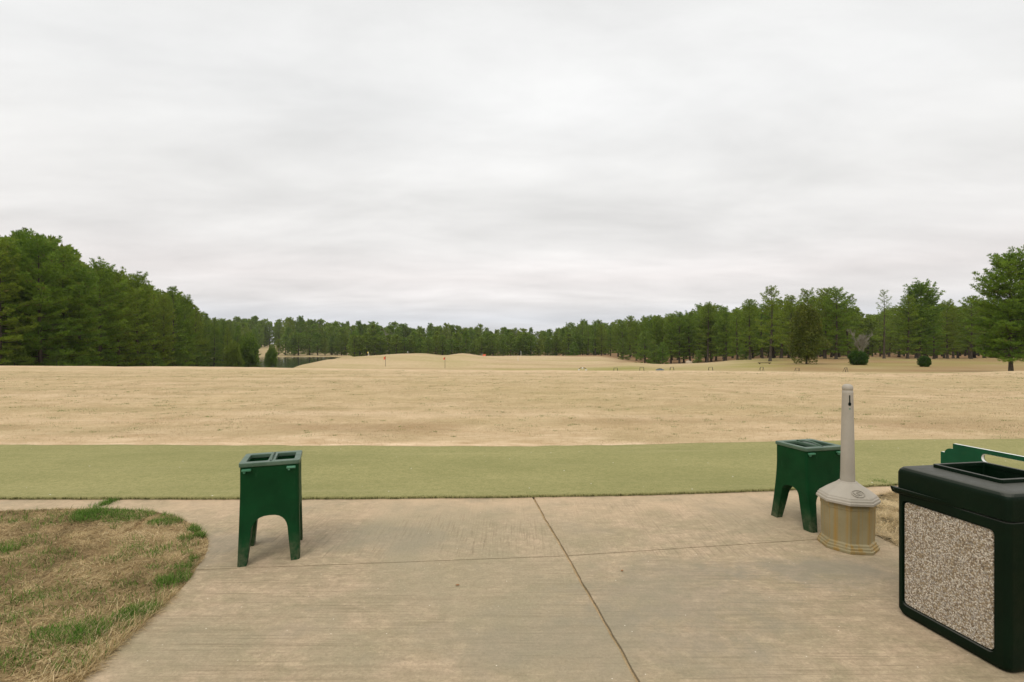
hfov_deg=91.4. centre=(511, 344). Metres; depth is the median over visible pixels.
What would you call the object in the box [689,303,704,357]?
pine tree
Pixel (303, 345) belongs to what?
young pine
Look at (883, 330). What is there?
pine tree
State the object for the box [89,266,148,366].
pine tree
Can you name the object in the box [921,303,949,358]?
pine tree
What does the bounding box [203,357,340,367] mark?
pond
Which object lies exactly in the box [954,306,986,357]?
pine tree
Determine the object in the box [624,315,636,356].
pine tree
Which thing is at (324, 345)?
young pine
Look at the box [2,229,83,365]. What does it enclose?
pine tree
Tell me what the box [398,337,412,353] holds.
young pine
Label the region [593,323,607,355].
pine tree
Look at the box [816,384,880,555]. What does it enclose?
ash receptacle
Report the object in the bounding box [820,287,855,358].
pine tree
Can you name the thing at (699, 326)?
pine tree
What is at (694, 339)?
pine tree
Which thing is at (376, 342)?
young pine
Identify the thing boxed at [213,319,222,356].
pine tree
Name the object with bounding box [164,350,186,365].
young pine
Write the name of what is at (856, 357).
round shrub
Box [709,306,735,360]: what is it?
pine tree
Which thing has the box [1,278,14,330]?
pine tree
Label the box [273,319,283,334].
pine tree
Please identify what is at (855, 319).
pine tree
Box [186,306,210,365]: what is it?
pine tree
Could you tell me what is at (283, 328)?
pine tree
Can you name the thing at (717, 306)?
pine tree
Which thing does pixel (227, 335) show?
pine tree
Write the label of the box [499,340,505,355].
young pine
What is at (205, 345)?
pine tree
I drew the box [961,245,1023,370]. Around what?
pine tree
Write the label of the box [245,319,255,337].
pine tree
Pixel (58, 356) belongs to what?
bush
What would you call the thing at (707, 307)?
pine tree
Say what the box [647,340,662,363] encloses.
young pine
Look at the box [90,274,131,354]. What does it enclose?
pine tree
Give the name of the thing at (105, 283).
pine tree
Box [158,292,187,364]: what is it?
pine tree
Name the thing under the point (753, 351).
pine tree
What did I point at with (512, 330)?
pine tree
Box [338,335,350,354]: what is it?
young pine
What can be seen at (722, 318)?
pine tree
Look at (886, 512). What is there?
dry grass
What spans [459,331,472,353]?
young pine
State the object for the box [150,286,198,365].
pine tree
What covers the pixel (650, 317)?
pine tree
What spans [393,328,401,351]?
pine tree
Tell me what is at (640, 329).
pine tree
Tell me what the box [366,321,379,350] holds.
pine tree
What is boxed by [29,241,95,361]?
pine tree
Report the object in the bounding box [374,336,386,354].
young pine
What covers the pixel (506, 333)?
pine tree
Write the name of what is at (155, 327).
pine tree
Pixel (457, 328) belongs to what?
pine tree
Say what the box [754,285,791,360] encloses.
pine tree
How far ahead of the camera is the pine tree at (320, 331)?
332.93 m
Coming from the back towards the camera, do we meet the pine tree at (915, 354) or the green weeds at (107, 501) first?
the pine tree at (915, 354)
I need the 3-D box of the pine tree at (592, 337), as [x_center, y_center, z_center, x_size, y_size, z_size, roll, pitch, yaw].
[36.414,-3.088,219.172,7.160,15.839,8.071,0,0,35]
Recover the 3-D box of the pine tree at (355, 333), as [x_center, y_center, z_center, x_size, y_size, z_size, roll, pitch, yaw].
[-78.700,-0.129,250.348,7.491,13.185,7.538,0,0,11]
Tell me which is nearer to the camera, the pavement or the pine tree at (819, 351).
the pavement
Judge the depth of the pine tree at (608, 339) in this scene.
240.33 m
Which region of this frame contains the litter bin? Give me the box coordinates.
[890,461,1023,672]
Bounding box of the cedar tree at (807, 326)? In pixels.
[783,300,832,363]
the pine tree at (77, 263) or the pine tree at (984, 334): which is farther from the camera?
the pine tree at (984, 334)
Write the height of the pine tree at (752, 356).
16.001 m
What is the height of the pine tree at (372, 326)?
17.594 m
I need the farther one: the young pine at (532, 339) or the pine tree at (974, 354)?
the young pine at (532, 339)
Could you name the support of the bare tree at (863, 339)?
on the ground at (460, 367)
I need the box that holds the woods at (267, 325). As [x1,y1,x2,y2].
[209,318,614,350]
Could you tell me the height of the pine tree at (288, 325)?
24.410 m
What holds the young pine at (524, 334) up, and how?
on the ground at (460, 367)
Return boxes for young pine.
[0,348,34,365]
[92,350,121,365]
[123,349,144,366]
[145,349,166,365]
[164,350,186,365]
[188,352,208,366]
[274,339,283,354]
[279,335,289,354]
[287,332,310,354]
[287,335,298,355]
[303,337,313,354]
[309,332,323,354]
[319,338,329,353]
[327,336,335,354]
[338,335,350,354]
[346,334,362,356]
[347,335,368,356]
[361,332,372,355]
[367,336,382,355]
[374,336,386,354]
[378,334,397,354]
[388,334,403,353]
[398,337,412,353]
[406,335,415,352]
[415,338,425,352]
[420,337,435,353]
[431,335,441,354]
[438,335,447,354]
[443,339,459,354]
[452,332,463,353]
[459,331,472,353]
[470,339,479,354]
[472,337,490,355]
[482,333,491,354]
[485,333,502,355]
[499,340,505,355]
[503,334,516,355]
[512,337,527,355]
[514,332,533,355]
[520,335,539,355]
[533,339,544,355]
[543,337,552,355]
[550,335,563,355]
[560,341,567,355]
[561,332,575,355]
[566,341,578,355]
[569,334,584,354]
[581,338,587,354]
[586,337,598,354]
[599,333,613,354]
[617,338,630,359]
[632,331,657,363]
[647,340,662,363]
[655,342,670,363]
[692,350,703,362]
[737,345,748,359]
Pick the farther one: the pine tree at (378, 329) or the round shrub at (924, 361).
the pine tree at (378, 329)
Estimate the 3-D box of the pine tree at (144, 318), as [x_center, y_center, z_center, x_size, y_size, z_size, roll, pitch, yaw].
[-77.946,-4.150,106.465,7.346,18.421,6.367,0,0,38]
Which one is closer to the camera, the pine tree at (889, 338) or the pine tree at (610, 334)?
the pine tree at (889, 338)
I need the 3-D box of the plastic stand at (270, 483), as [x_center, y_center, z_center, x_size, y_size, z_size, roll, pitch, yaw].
[-1.512,0.993,3.155,0.339,0.615,0.389,0,0,-20]
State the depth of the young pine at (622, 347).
164.68 m
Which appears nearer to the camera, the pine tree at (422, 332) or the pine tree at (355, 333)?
the pine tree at (355, 333)
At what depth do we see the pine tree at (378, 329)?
256.92 m
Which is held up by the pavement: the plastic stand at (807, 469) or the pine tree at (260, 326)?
the plastic stand at (807, 469)
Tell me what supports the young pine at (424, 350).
on the ground at (460, 367)
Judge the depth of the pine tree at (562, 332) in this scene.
254.86 m
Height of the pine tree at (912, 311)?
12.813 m
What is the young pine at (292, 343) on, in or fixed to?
on the ground at (460, 367)
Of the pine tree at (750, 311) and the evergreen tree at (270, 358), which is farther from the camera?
the evergreen tree at (270, 358)
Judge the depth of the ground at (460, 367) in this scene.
11.71 m
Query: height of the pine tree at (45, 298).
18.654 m
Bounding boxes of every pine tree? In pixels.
[0,227,72,365]
[0,238,44,365]
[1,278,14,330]
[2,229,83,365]
[5,247,66,364]
[13,245,102,365]
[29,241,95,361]
[55,266,112,365]
[64,261,107,364]
[74,256,130,365]
[84,266,113,347]
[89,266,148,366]
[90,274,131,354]
[109,270,167,365]
[132,285,162,354]
[143,293,169,365]
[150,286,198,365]
[152,293,177,365]
[153,290,177,348]
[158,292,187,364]
[170,293,200,365]
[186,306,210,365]
[194,307,209,359]
[197,324,212,365]
[202,313,218,362]
[207,317,222,364]
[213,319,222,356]
[216,319,228,361]
[218,327,231,366]
[229,322,240,336]
[233,316,245,332]
[233,325,241,344]
[239,322,248,334]
[240,327,251,341]
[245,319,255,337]
[250,315,264,340]
[255,323,265,346]
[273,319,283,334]
[280,318,291,346]
[281,317,295,336]
[283,327,293,352]
[294,316,306,345]
[294,320,307,348]
[305,319,316,341]
[307,324,318,352]
[311,318,328,345]
[314,327,328,352]
[321,331,331,352]
[323,325,338,354]
[327,322,339,352]
[332,327,347,354]
[339,329,348,353]
[346,325,355,336]
[347,332,358,355]
[352,320,363,334]
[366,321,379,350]
[368,323,378,355]
[370,325,381,352]
[384,325,395,351]
[387,321,401,333]
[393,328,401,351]
[396,323,409,343]
[402,327,409,338]
[409,331,417,352]
[412,332,423,352]
[416,326,423,341]
[420,328,427,336]
[426,323,434,349]
[426,331,434,353]
[431,330,441,354]
[440,323,451,344]
[447,324,456,346]
[449,325,460,334]
[461,335,471,352]
[464,330,476,353]
[473,332,480,354]
[478,323,483,349]
[494,329,501,352]
[499,327,508,352]
[501,329,512,355]
[508,329,516,352]
[516,328,528,352]
[529,327,533,336]
[534,331,542,352]
[541,336,548,355]
[545,329,552,352]
[559,328,564,355]
[562,322,571,346]
[571,327,580,349]
[577,319,587,354]
[582,325,593,354]
[588,320,600,354]
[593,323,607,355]
[603,324,611,354]
[604,325,616,355]
[608,319,624,356]
[613,319,630,357]
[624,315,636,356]
[626,319,641,360]
[636,315,650,358]
[641,315,660,354]
[646,315,667,361]
[652,317,669,359]
[661,313,681,363]
[666,311,692,363]
[676,315,695,362]
[678,310,698,360]
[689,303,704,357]
[690,319,701,357]
[692,310,717,361]
[696,302,720,362]
[697,303,722,361]
[709,304,726,360]
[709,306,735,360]
[714,311,737,360]
[726,309,747,359]
[730,305,760,357]
[732,318,747,353]
[736,299,762,359]
[750,307,760,358]
[751,303,769,358]
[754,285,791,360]
[757,300,787,357]
[766,297,793,357]
[774,302,796,357]
[775,294,802,358]
[796,287,823,332]
[814,287,843,358]
[816,296,840,355]
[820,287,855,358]
[827,308,845,356]
[833,306,855,356]
[837,293,862,357]
[844,312,864,352]
[870,314,888,356]
[871,289,895,358]
[879,314,897,356]
[881,306,905,356]
[892,294,923,358]
[893,309,914,350]
[898,277,945,358]
[900,314,927,357]
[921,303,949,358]
[921,305,951,357]
[935,299,963,358]
[938,304,957,357]
[938,310,967,357]
[950,306,963,357]
[953,295,988,358]
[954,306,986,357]
[960,304,985,357]
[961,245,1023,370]
[967,298,996,357]
[978,311,1003,357]
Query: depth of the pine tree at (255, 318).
395.51 m
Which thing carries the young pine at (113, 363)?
on the ground at (460, 367)
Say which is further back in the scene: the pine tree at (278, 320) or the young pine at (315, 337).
the pine tree at (278, 320)
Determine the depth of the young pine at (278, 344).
302.80 m
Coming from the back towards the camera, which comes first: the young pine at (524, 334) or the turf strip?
the young pine at (524, 334)
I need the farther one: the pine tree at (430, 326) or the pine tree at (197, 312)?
the pine tree at (430, 326)
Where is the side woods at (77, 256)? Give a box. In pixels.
[0,230,241,364]
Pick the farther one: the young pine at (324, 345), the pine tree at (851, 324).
the young pine at (324, 345)
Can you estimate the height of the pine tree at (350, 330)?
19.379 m
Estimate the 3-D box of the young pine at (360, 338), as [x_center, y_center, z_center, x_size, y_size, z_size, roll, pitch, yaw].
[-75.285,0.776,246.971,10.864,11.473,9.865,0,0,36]
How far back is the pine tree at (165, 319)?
100.08 m
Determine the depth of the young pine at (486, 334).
244.98 m
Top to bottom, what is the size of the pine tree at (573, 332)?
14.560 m
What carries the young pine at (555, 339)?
on the ground at (460, 367)
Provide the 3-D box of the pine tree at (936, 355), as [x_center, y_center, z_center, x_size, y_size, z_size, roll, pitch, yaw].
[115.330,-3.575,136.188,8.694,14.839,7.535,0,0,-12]
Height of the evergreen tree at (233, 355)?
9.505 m
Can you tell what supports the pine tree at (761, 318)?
on the ground at (460, 367)
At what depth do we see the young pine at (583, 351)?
241.37 m
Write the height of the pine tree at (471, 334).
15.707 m
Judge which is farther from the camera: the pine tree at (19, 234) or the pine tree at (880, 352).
the pine tree at (880, 352)
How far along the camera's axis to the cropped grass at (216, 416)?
10.55 m
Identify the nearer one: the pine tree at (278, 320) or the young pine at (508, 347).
the young pine at (508, 347)
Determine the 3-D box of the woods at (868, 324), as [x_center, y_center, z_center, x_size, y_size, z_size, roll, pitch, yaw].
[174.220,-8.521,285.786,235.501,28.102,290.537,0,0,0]
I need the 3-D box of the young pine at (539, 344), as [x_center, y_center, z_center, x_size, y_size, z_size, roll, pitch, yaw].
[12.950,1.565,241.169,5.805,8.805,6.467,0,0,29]
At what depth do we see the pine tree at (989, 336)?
140.13 m
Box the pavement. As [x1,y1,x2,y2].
[0,485,1023,681]
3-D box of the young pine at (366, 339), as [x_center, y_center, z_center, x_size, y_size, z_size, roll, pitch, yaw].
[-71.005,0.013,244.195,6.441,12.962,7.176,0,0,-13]
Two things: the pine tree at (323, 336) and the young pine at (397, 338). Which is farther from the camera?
the pine tree at (323, 336)
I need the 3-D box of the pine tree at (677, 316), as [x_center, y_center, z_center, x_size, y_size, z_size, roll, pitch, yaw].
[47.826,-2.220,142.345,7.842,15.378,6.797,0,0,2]
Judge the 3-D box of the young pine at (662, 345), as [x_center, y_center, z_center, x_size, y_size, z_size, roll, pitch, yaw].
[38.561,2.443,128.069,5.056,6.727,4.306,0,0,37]
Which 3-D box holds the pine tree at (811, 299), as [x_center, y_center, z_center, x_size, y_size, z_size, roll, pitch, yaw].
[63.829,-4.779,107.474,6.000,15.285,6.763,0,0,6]
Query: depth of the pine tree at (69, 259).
64.85 m
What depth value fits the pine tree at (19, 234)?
59.88 m
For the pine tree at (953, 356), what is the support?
on the ground at (460, 367)
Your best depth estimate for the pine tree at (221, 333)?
187.08 m
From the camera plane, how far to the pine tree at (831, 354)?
132.13 m
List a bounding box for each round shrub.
[848,350,869,364]
[916,355,931,366]
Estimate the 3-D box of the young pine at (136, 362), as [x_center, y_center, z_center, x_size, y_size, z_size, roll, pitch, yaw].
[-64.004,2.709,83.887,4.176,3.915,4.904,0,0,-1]
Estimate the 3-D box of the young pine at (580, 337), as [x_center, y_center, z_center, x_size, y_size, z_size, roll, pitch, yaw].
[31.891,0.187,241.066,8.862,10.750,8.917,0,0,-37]
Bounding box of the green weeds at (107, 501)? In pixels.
[81,479,893,507]
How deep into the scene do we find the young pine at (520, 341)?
243.49 m
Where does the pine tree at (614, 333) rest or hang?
on the ground at (460, 367)
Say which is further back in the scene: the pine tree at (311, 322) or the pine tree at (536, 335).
the pine tree at (311, 322)
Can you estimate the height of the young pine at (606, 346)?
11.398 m
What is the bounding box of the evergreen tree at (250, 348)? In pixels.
[240,331,260,366]
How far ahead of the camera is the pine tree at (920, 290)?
98.49 m
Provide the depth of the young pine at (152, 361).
92.12 m
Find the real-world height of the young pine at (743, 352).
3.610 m
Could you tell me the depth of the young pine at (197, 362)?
124.79 m
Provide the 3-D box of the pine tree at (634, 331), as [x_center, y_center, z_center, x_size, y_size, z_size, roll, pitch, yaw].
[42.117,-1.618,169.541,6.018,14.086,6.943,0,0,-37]
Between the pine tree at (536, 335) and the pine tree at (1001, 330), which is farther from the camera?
the pine tree at (536, 335)
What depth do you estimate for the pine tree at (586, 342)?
234.09 m
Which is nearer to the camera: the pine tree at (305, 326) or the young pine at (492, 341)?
the young pine at (492, 341)
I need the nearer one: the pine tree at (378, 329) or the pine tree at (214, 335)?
the pine tree at (214, 335)
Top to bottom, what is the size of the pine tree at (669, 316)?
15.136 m
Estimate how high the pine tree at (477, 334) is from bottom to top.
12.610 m
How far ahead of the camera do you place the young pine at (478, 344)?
240.98 m
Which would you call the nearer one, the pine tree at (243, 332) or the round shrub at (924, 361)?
the round shrub at (924, 361)
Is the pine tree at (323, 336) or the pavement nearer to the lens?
the pavement
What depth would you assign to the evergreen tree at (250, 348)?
148.91 m
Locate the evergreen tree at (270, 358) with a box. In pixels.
[263,343,277,366]
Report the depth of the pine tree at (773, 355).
149.09 m
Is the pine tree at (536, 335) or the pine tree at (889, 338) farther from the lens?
the pine tree at (536, 335)
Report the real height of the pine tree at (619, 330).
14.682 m
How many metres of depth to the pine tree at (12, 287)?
56.34 m
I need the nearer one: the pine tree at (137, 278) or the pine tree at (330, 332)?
the pine tree at (137, 278)
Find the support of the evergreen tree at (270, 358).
on the ground at (460, 367)
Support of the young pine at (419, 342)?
on the ground at (460, 367)
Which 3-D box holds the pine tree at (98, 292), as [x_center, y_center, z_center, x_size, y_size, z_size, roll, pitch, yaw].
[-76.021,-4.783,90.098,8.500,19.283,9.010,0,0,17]
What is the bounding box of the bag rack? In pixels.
[941,443,1023,466]
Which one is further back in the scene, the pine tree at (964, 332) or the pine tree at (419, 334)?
the pine tree at (419, 334)
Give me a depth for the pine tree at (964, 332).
103.89 m
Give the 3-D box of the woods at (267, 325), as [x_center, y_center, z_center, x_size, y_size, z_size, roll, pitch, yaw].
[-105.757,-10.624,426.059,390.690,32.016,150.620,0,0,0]
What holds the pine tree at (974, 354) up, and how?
on the ground at (460, 367)
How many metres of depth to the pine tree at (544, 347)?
251.10 m
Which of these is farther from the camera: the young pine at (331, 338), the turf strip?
the young pine at (331, 338)
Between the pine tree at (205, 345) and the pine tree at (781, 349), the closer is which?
the pine tree at (781, 349)
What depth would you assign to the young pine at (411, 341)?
249.49 m
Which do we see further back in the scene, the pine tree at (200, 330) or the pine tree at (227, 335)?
the pine tree at (200, 330)
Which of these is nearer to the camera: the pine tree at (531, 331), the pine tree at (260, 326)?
the pine tree at (531, 331)
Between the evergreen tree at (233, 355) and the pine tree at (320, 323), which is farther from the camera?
the pine tree at (320, 323)
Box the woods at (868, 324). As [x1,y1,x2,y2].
[613,305,1018,357]
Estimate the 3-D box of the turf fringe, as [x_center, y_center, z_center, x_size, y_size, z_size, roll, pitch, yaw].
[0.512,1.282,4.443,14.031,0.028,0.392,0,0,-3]
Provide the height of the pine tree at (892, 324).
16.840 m
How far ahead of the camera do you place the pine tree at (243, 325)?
335.63 m
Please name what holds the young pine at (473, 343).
on the ground at (460, 367)
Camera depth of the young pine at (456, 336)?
248.46 m
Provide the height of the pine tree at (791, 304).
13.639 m
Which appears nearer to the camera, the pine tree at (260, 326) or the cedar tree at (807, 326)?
the cedar tree at (807, 326)
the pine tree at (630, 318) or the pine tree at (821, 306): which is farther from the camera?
the pine tree at (630, 318)
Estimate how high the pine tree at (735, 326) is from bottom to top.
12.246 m
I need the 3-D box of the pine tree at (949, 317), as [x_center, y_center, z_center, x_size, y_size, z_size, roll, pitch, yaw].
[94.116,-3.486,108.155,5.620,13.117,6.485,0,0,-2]
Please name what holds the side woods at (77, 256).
on the ground at (460, 367)
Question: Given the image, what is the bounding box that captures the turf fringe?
[0,482,897,498]
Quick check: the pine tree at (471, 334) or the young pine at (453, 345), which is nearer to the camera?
the young pine at (453, 345)
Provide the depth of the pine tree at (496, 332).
321.34 m
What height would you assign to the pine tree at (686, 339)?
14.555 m
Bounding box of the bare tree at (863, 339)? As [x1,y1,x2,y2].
[848,328,872,350]
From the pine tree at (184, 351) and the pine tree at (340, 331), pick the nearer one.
the pine tree at (184, 351)
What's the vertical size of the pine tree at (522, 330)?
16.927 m
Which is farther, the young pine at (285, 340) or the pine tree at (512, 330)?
the pine tree at (512, 330)
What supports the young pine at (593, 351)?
on the ground at (460, 367)
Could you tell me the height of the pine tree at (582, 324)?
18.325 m
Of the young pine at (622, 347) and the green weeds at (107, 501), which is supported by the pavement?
the green weeds at (107, 501)
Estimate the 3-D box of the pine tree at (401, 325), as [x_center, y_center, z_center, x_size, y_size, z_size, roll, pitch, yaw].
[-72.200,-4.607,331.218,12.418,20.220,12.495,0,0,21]
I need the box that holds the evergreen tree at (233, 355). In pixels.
[222,339,244,366]
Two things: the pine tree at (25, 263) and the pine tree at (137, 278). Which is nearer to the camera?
the pine tree at (25, 263)
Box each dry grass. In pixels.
[875,487,898,545]
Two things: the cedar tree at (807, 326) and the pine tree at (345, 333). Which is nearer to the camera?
the cedar tree at (807, 326)
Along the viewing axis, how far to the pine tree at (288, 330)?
323.41 m
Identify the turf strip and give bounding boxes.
[0,438,1023,499]
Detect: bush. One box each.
[41,353,70,365]
[74,355,96,365]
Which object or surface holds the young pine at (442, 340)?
on the ground at (460, 367)
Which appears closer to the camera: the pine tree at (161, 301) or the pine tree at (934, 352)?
the pine tree at (934, 352)
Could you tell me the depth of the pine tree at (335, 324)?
335.09 m
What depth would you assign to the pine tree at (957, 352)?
142.65 m
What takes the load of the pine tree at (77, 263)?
on the ground at (460, 367)
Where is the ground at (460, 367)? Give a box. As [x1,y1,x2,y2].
[0,345,1023,681]
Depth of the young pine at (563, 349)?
245.81 m
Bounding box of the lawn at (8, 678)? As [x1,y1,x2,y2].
[0,510,207,681]
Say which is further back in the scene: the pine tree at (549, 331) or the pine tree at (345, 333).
the pine tree at (549, 331)
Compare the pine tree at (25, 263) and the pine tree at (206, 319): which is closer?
the pine tree at (25, 263)
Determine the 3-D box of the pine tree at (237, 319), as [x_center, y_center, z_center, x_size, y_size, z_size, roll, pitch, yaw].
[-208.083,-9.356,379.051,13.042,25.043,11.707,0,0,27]
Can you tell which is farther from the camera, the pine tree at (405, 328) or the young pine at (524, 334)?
the pine tree at (405, 328)
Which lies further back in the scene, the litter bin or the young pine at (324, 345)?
the young pine at (324, 345)
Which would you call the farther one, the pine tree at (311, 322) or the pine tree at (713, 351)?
the pine tree at (311, 322)
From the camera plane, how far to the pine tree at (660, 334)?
153.63 m
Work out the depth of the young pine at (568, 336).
242.01 m
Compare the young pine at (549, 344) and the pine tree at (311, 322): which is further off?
the pine tree at (311, 322)
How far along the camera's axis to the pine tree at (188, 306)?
121.17 m
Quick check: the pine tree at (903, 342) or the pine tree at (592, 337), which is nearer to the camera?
the pine tree at (903, 342)
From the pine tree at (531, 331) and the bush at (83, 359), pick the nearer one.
the bush at (83, 359)
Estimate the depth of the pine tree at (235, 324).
329.47 m
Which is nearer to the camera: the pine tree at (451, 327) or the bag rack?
the bag rack
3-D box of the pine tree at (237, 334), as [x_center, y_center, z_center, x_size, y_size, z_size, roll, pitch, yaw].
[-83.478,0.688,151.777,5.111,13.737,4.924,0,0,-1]
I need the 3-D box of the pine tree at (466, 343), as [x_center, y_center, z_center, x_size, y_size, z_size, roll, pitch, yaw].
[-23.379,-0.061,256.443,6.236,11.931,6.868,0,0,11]
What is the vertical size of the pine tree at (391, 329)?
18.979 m
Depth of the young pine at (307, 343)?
301.63 m
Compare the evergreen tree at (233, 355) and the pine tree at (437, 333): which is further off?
the pine tree at (437, 333)
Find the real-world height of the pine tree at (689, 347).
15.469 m
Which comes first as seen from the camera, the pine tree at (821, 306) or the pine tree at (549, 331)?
the pine tree at (821, 306)
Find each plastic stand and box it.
[237,450,302,566]
[771,439,840,532]
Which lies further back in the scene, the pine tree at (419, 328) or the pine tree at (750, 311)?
the pine tree at (419, 328)
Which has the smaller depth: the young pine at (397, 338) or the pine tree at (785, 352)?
the pine tree at (785, 352)
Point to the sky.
(543, 165)
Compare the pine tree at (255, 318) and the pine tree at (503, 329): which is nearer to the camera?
the pine tree at (503, 329)
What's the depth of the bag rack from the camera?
2.71 m
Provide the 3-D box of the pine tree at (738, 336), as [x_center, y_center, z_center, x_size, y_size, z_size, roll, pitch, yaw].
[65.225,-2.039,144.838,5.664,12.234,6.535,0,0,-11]
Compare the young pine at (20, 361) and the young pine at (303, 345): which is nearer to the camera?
the young pine at (20, 361)
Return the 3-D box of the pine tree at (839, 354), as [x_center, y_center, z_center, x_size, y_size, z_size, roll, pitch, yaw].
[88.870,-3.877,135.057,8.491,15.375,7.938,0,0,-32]
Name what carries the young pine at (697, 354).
on the ground at (460, 367)
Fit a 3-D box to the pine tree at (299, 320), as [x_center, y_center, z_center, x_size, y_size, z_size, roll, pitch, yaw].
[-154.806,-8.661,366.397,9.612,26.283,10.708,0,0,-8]
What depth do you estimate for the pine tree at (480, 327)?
342.31 m
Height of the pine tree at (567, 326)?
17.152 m
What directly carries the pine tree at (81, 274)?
on the ground at (460, 367)
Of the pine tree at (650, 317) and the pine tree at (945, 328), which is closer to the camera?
the pine tree at (945, 328)
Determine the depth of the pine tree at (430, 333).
262.64 m
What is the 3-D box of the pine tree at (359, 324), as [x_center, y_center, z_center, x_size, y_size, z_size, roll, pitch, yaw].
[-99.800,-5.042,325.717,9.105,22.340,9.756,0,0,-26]
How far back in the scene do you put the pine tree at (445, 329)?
313.00 m
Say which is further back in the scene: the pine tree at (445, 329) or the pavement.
the pine tree at (445, 329)
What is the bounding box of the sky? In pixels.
[0,0,1023,343]
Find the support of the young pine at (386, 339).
on the ground at (460, 367)
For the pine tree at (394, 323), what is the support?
on the ground at (460, 367)
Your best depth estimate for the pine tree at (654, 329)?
154.50 m
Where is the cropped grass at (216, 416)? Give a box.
[0,372,1023,445]
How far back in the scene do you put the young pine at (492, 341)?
243.75 m
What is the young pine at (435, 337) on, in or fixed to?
on the ground at (460, 367)
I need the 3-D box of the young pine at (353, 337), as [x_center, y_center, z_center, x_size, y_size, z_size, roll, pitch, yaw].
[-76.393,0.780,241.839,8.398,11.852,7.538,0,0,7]
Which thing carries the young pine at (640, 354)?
on the ground at (460, 367)
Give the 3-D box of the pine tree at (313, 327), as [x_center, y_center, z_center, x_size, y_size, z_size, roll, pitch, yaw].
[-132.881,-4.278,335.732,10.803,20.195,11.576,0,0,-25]
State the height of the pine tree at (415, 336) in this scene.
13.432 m
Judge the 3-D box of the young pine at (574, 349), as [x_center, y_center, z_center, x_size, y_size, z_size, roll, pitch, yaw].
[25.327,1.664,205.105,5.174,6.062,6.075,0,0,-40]

